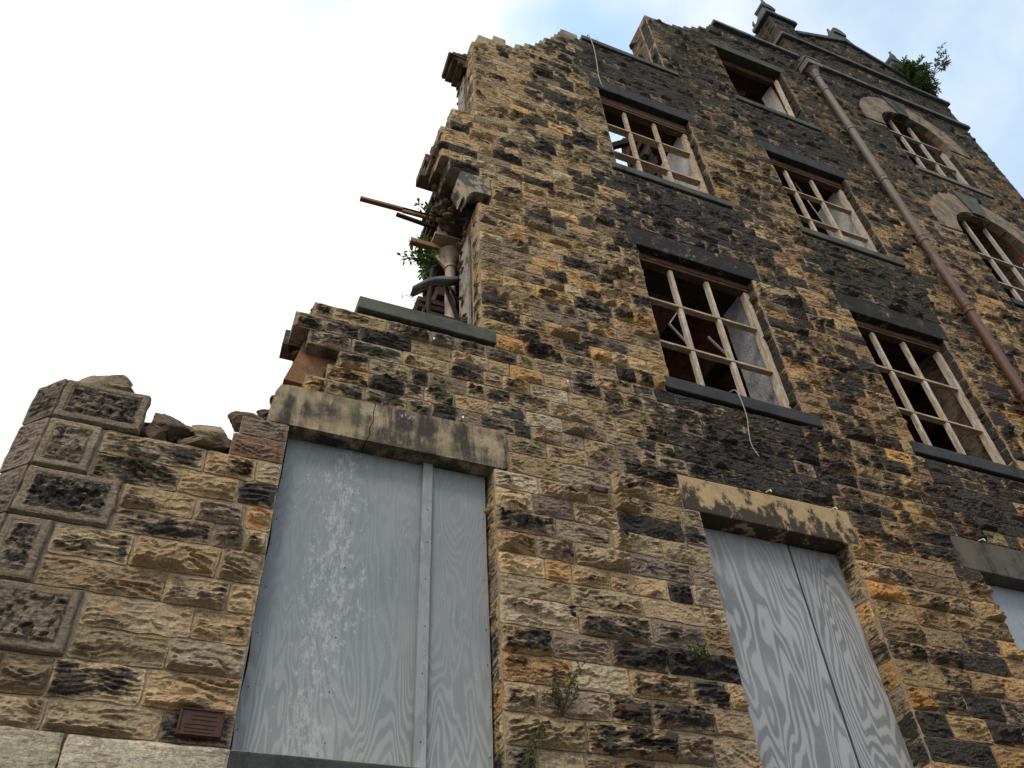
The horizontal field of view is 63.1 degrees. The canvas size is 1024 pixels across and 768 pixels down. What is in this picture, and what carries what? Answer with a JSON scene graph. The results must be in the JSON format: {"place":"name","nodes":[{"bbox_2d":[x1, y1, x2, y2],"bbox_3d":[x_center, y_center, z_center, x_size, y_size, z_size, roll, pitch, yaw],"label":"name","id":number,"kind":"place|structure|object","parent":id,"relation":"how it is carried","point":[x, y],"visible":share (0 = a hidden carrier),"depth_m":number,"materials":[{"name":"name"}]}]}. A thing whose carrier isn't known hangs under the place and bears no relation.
{"place":"outdoors","nodes":[
{"label":"outdoors","id":0,"kind":"place"},
{"bbox_2d":[0,0,1023,473],"label":"sky","id":1,"kind":"structure","parent":0,"point":[180,180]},
{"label":"ground","id":2,"kind":"structure","parent":0,"visible":0},
{"bbox_2d":[0,2,1023,767],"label":"ruined building","id":3,"kind":"structure","parent":2,"relation":"on","point":[382,534],"depth_m":6.14,"materials":[{"name":"stone"}]},
{"bbox_2d":[79,375,132,386],"bbox_3d":[-2.548,0.052,5.120,0.377,0.242,0.206,14,-47,-17],"label":"rubble stone","id":4,"kind":"object","parent":3,"relation":"on","point":[105,380],"visible":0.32,"depth_m":5.11,"materials":[{"name":"beige stone"}]},
{"bbox_2d":[106,383,134,392],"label":"rubble stone","id":5,"kind":"object","parent":3,"relation":"on","point":[122,387],"visible":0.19,"depth_m":5.04,"materials":[{"name":"beige stone"}]},
{"bbox_2d":[144,423,166,440],"bbox_3d":[-2.113,0.303,4.954,0.146,0.118,0.104,14,-47,-17],"label":"rubble stone","id":6,"kind":"object","parent":3,"relation":"on","point":[153,431],"visible":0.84,"depth_m":4.93,"materials":[{"name":"brown stone"}]},
{"bbox_2d":[151,413,184,426],"bbox_3d":[-2.114,0.245,5.122,0.186,0.178,0.140,-11,-45,8],"label":"rubble stone","id":7,"kind":"object","parent":3,"relation":"on","point":[161,420],"visible":0.5,"depth_m":5.09,"materials":[{"name":"brown stone"}]},
{"bbox_2d":[161,421,190,438],"bbox_3d":[-2.043,0.293,5.021,0.208,0.094,0.172,14,-47,-17],"label":"rubble stone","id":8,"kind":"object","parent":3,"relation":"on","point":[179,430],"visible":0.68,"depth_m":5.00,"materials":[{"name":"brown stone"}]},
{"bbox_2d":[185,425,193,436],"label":"rubble stone","id":9,"kind":"object","parent":3,"relation":"on","point":[191,430],"visible":0.09,"depth_m":5.17,"materials":[{"name":"brown stone"}]},
{"bbox_2d":[176,435,215,450],"bbox_3d":[-1.897,0.358,5.022,0.248,0.084,0.142,-11,-45,8],"label":"rubble stone","id":10,"kind":"object","parent":3,"relation":"on","point":[204,442],"visible":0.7,"depth_m":4.97,"materials":[{"name":"brown stone"}]},
{"bbox_2d":[192,425,227,437],"bbox_3d":[-1.879,0.328,5.173,0.223,0.215,0.177,14,-47,-17],"label":"rubble stone","id":11,"kind":"object","parent":3,"relation":"on","point":[206,430],"visible":0.58,"depth_m":5.11,"materials":[{"name":"beige stone"}]},
{"bbox_2d":[209,434,231,451],"bbox_3d":[-1.772,0.367,5.098,0.174,0.102,0.100,28,-52,-29],"label":"rubble stone","id":12,"kind":"object","parent":3,"relation":"on","point":[222,442],"visible":0.72,"depth_m":5.08,"materials":[{"name":"brown stone"}]},
{"bbox_2d":[227,411,263,432],"bbox_3d":[-1.702,0.242,5.381,0.221,0.094,0.175,-7,-44,4],"label":"rubble stone","id":13,"kind":"object","parent":3,"relation":"on","point":[235,418],"visible":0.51,"depth_m":5.34,"materials":[{"name":"brown stone"}]},
{"bbox_2d":[396,231,441,279],"bbox_3d":[-0.932,-1.288,8.427,0.511,0.758,0.290,14,-47,-17],"label":"plant","id":14,"kind":"object","parent":3,"relation":"attached to","point":[426,260],"visible":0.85,"depth_m":8.38,"materials":[{"name":"green plant"}]},
{"bbox_2d":[409,276,458,295],"bbox_3d":[-0.699,-0.918,7.865,0.520,0.419,0.120,14,-47,-17],"label":"gutter strip","id":15,"kind":"object","parent":3,"relation":"on","point":[443,281],"visible":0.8,"depth_m":7.88,"materials":[{"name":"metal"}]},
{"bbox_2d":[411,192,462,321],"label":"collapsed floor","id":16,"kind":"structure","parent":3,"relation":"on","point":[435,295],"depth_m":8.07,"materials":[{"name":"brown wood"}]},
{"bbox_2d":[360,196,434,221],"bbox_3d":[-1.136,-1.869,9.033,1.032,0.102,0.050,14,-47,-17],"label":"broken joist","id":17,"kind":"object","parent":16,"relation":"on","point":[412,212],"visible":0.64,"depth_m":8.98,"materials":[{"name":"brown wood"}]},
{"bbox_2d":[396,212,437,230],"bbox_3d":[-0.972,-1.732,8.987,0.573,0.087,0.040,14,-47,-17],"label":"broken joist","id":18,"kind":"object","parent":16,"relation":"on","point":[416,221],"visible":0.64,"depth_m":8.96,"materials":[{"name":"brown wood"}]},
{"bbox_2d":[402,292,432,303],"bbox_3d":[-0.893,-0.808,7.935,0.312,0.153,0.151,14,-47,-17],"label":"plant","id":19,"kind":"object","parent":16,"relation":"attached to","point":[416,298],"visible":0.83,"depth_m":7.92,"materials":[{"name":"green plant"}]},
{"bbox_2d":[414,197,439,218],"bbox_3d":[-0.891,-1.871,9.085,0.389,0.255,0.267,57,-69,-42],"label":"plant","id":20,"kind":"object","parent":16,"relation":"on","point":[426,206],"visible":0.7,"depth_m":9.04,"materials":[{"name":"green plant"}]},
{"bbox_2d":[523,722,548,767],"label":"wall weed","id":21,"kind":"object","parent":3,"relation":"attached to","point":[530,751],"depth_m":4.42,"materials":[{"name":"green plant"}]},
{"bbox_2d":[538,658,591,715],"bbox_3d":[0.281,1.720,4.742,0.352,0.318,0.211,14,-47,-17],"label":"wall weed","id":22,"kind":"object","parent":3,"relation":"attached to","point":[559,692],"depth_m":4.69,"materials":[{"name":"green plant"}]},
{"bbox_2d":[587,34,603,87],"bbox_3d":[1.146,-4.472,11.501,0.071,1.532,0.128,4,-45,-8],"label":"wire","id":23,"kind":"object","parent":3,"relation":"hanging from","point":[596,61],"visible":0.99,"depth_m":11.39,"materials":[{"name":"grey metal"}]},
{"bbox_2d":[629,149,652,174],"bbox_3d":[1.855,-3.065,11.991,0.470,1.102,0.202,14,-47,-17],"label":"dead creeper","id":24,"kind":"object","parent":3,"relation":"attached to","point":[646,161],"visible":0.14,"depth_m":12.12,"materials":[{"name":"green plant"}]},
{"bbox_2d":[600,95,708,193],"bbox_3d":[1.758,-2.970,10.617,1.374,1.914,0.115,14,-47,-17],"label":"window","id":25,"kind":"structure","parent":3,"relation":"in","point":[627,112],"depth_m":10.85,"materials":[{"name":"brown wood"}]},
{"bbox_2d":[687,641,710,663],"bbox_3d":[1.169,1.695,5.254,0.193,0.157,0.135,14,-47,-17],"label":"wall weed","id":26,"kind":"object","parent":3,"relation":"attached to","point":[700,653],"depth_m":5.24,"materials":[{"name":"green plant"}]},
{"bbox_2d":[639,252,791,408],"bbox_3d":[1.892,-0.438,8.262,1.414,1.954,0.271,14,-47,-17],"label":"window","id":27,"kind":"structure","parent":3,"relation":"in","point":[708,281],"depth_m":8.40,"materials":[{"name":"paint"}]},
{"bbox_2d":[729,389,758,456],"bbox_3d":[1.989,0.328,7.138,0.083,0.752,0.043,-23,-47,19],"label":"wire","id":28,"kind":"object","parent":3,"relation":"hanging from","point":[747,421],"visible":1,"depth_m":7.12,"materials":[{"name":"metal"}]},
{"bbox_2d":[721,59,794,116],"bbox_3d":[4.016,-4.801,13.783,1.354,1.839,0.150,14,-47,-17],"label":"window","id":29,"kind":"structure","parent":3,"relation":"in","point":[730,66],"depth_m":14.34,"materials":[{"name":"paint"}]},
{"bbox_2d":[770,158,877,251],"bbox_3d":[4.182,-2.343,11.421,1.374,1.904,0.196,14,-47,-17],"label":"window","id":30,"kind":"structure","parent":3,"relation":"in","point":[788,171],"depth_m":11.64,"materials":[{"name":"paint"}]},
{"bbox_2d":[891,54,941,95],"bbox_3d":[8.579,-6.524,17.672,1.241,1.381,0.748,14,-47,-17],"label":"roof bush","id":31,"kind":"object","parent":3,"relation":"on","point":[921,76],"visible":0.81,"depth_m":17.50,"materials":[{"name":"green plant"}]},
{"bbox_2d":[882,117,969,185],"bbox_3d":[7.286,-4.131,14.912,1.492,2.169,0.075,14,-47,-17],"label":"window","id":32,"kind":"structure","parent":3,"relation":"in","point":[914,133],"depth_m":15.15,"materials":[{"name":"paint"}]},
{"bbox_2d":[854,319,1005,464],"bbox_3d":[4.425,0.124,9.013,1.374,1.954,0.115,14,-47,-17],"label":"window","id":33,"kind":"structure","parent":3,"relation":"in","point":[874,332],"depth_m":9.17,"materials":[{"name":"paint"}]},
{"bbox_2d":[930,42,950,78],"bbox_3d":[9.291,-7.085,18.240,0.819,1.264,0.355,-7,-44,3],"label":"roof bush","id":34,"kind":"object","parent":3,"relation":"on","point":[944,63],"visible":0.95,"depth_m":18.16,"materials":[{"name":"green plant"}]},
{"bbox_2d":[957,218,1023,301],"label":"window","id":35,"kind":"structure","parent":3,"relation":"in","point":[989,233],"depth_m":12.88,"materials":[{"name":"paint"}]}
]}

